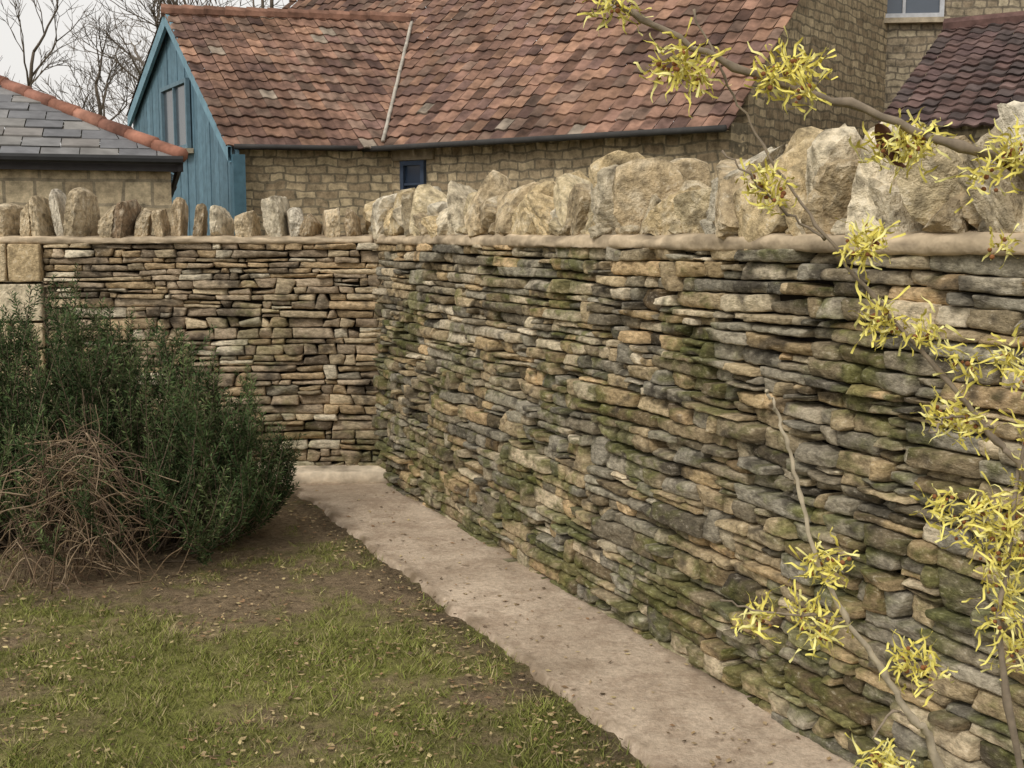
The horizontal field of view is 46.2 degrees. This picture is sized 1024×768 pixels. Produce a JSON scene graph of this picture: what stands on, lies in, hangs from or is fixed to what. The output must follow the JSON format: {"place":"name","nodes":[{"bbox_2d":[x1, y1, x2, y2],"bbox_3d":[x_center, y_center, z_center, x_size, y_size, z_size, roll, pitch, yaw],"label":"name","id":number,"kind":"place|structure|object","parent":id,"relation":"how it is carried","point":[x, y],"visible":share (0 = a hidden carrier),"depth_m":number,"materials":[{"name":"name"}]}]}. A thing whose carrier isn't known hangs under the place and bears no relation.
{"place":"outdoors","nodes":[
{"label":"outdoors","id":0,"kind":"place"},
{"bbox_2d":[0,486,647,767],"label":"lawn","id":1,"kind":"structure","parent":0,"point":[274,539],"depth_m":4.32,"materials":[{"name":"plant"}]},
{"bbox_2d":[0,244,49,423],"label":"stone pier","id":2,"kind":"structure","parent":1,"relation":"on","point":[22,266],"depth_m":7.24,"materials":[{"name":"stone"}]},
{"bbox_2d":[0,389,200,601],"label":"dead twig pile","id":3,"kind":"object","parent":1,"relation":"on","point":[67,484],"visible":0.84,"depth_m":5.19,"materials":[{"name":"brown plant"}]},
{"bbox_2d":[0,262,305,566],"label":"rosemary bush","id":4,"kind":"object","parent":1,"relation":"on","point":[245,501],"visible":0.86,"depth_m":5.66,"materials":[{"name":"green plant"}]},
{"bbox_2d":[276,463,389,483],"bbox_3d":[-1.069,0.567,7.420,0.740,0.113,0.271,0,7,-3],"label":"stone step","id":5,"kind":"object","parent":1,"relation":"on","point":[332,473],"visible":0.67,"depth_m":7.29,"materials":[{"name":"beige stone"}]},
{"bbox_2d":[0,489,839,767],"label":"leaf litter","id":6,"kind":"object","parent":1,"relation":"on","point":[375,714],"visible":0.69,"depth_m":4.12,"materials":[{"name":"plant"}]},
{"bbox_2d":[393,250,1023,662],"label":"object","id":7,"kind":"object","parent":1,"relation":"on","point":[785,298],"depth_m":3.81,"materials":[{"name":"stone"}]},
{"bbox_2d":[365,230,1023,255],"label":"mortar bed","id":8,"kind":"object","parent":7,"relation":"on","point":[925,243],"visible":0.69,"depth_m":3.86,"materials":[{"name":"beige concrete"}]},
{"bbox_2d":[361,100,1023,250],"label":"coping stones","id":9,"kind":"object","parent":8,"relation":"on","point":[617,192],"visible":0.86,"depth_m":3.93,"materials":[{"name":"stone"}]},
{"bbox_2d":[371,243,1023,767],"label":"stonework","id":10,"kind":"object","parent":7,"relation":"attached to","point":[533,455],"visible":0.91,"depth_m":3.94,"materials":[{"name":"stone"}]},
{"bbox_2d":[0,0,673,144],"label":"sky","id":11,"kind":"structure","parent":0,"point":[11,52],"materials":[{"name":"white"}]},
{"bbox_2d":[291,483,859,767],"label":"garden path","id":12,"kind":"structure","parent":0,"point":[639,674],"depth_m":4.37,"materials":[{"name":"concrete"}]},
{"label":"ground","id":13,"kind":"structure","parent":0,"visible":0},
{"bbox_2d":[0,0,138,133],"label":"bare tree","id":14,"kind":"object","parent":13,"relation":"on","point":[31,80],"visible":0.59,"depth_m":33.29,"materials":[{"name":"brown plant"}]},
{"bbox_2d":[0,169,171,281],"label":"front wall","id":15,"kind":"structure","parent":13,"relation":"on","point":[150,190],"depth_m":9.81,"materials":[{"name":"stone"}]},
{"bbox_2d":[0,85,173,183],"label":"slate roof","id":16,"kind":"structure","parent":15,"relation":"on","point":[33,126],"depth_m":9.97,"materials":[{"name":"grey stone"}]},
{"bbox_2d":[0,153,182,196],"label":"fascia","id":17,"kind":"structure","parent":16,"relation":"attached to","point":[43,161],"depth_m":9.63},
{"bbox_2d":[0,75,187,190],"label":"hip tiles","id":18,"kind":"object","parent":16,"relation":"attached to","point":[156,144],"visible":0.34,"depth_m":10.21,"materials":[{"name":"ceramic"}]},
{"bbox_2d":[54,9,160,153],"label":"bare tree","id":19,"kind":"object","parent":13,"relation":"on","point":[137,58],"visible":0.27,"depth_m":40.10,"materials":[{"name":"brown plant"}]},
{"bbox_2d":[62,0,235,126],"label":"bare tree","id":20,"kind":"object","parent":13,"relation":"on","point":[125,69],"visible":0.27,"depth_m":34.69,"materials":[{"name":"brown plant"}]},
{"bbox_2d":[96,0,284,28],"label":"bare tree","id":21,"kind":"object","parent":13,"relation":"on","point":[172,2],"visible":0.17,"depth_m":29.80,"materials":[{"name":"brown plant"}]},
{"bbox_2d":[46,243,373,462],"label":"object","id":22,"kind":"object","parent":13,"relation":"on","point":[242,318],"depth_m":7.42,"materials":[{"name":"stone"}]},
{"bbox_2d":[0,234,372,244],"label":"mortar bed","id":23,"kind":"object","parent":22,"relation":"on","point":[223,239],"visible":0.81,"depth_m":7.29,"materials":[{"name":"beige concrete"}]},
{"bbox_2d":[0,187,361,244],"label":"coping stones","id":24,"kind":"object","parent":23,"relation":"on","point":[75,212],"visible":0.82,"depth_m":7.34,"materials":[{"name":"stone"}]},
{"bbox_2d":[42,243,381,472],"bbox_3d":[-1.825,-0.127,7.415,2.059,1.487,0.181,0,7,-3],"label":"stonework","id":25,"kind":"object","parent":13,"relation":"on","point":[264,351],"visible":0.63,"depth_m":7.38,"materials":[{"name":"stone"}]},
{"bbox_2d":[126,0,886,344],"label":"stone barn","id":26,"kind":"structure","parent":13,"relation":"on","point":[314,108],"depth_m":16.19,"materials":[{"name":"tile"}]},
{"bbox_2d":[164,84,185,145],"bbox_3d":[-5.046,-4.011,18.062,0.020,0.950,1.450,-4,8,-30],"label":"gable window glass","id":27,"kind":"structure","parent":26,"relation":"in","point":[180,95],"depth_m":18.02,"materials":[{"name":"grey glass"}]},
{"bbox_2d":[160,78,191,147],"bbox_3d":[-5.067,-4.010,18.049,0.060,1.000,1.500,-4,8,-30],"label":"gable window frame","id":28,"kind":"structure","parent":26,"relation":"in","point":[185,81],"depth_m":17.95,"materials":[{"name":"blue wood"}]},
{"bbox_2d":[405,165,419,188],"bbox_3d":[-1.315,-2.690,16.162,0.370,0.570,0.020,5,9,36],"label":"window glass","id":29,"kind":"structure","parent":26,"relation":"in","point":[412,173],"depth_m":16.15,"materials":[{"name":"glass"}]},
{"bbox_2d":[400,160,425,189],"bbox_3d":[-1.330,-2.687,16.142,0.420,0.620,0.060,5,9,36],"label":"window frame","id":30,"kind":"structure","parent":26,"relation":"in","point":[422,163],"depth_m":16.10,"materials":[{"name":"blue wood"}]},
{"bbox_2d":[704,0,723,121],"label":"end wall","id":31,"kind":"structure","parent":13,"relation":"on","point":[711,58],"depth_m":19.04,"materials":[{"name":"grey stone"}]},
{"bbox_2d":[577,0,1023,767],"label":"witch hazel shrub","id":32,"kind":"object","parent":13,"relation":"on","point":[887,146],"visible":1,"depth_m":1.01,"materials":[{"name":"yellow plant"}]},
{"bbox_2d":[724,0,1023,111],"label":"front wall","id":33,"kind":"structure","parent":13,"relation":"on","point":[908,46],"depth_m":17.07,"materials":[{"name":"grey stone"}]},
{"bbox_2d":[884,17,949,23],"bbox_3d":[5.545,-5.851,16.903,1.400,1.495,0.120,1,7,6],"label":"window sill","id":34,"kind":"structure","parent":33,"relation":"attached to","point":[912,20],"depth_m":16.93,"materials":[{"name":"beige stone"}]},
{"bbox_2d":[886,0,944,17],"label":"window frame","id":35,"kind":"object","parent":34,"relation":"attached to","point":[939,14],"visible":0.66,"depth_m":16.95,"materials":[{"name":"white wood"}]},
{"bbox_2d":[887,0,939,13],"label":"window glass","id":36,"kind":"object","parent":35,"relation":"attached to","point":[918,6],"visible":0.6,"depth_m":16.98,"materials":[{"name":"grey glass"}]},
{"bbox_2d":[879,11,1023,143],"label":"dark roofed outbuilding","id":37,"kind":"structure","parent":13,"relation":"on","point":[972,79],"depth_m":13.20,"materials":[{"name":"tile"}]}
]}

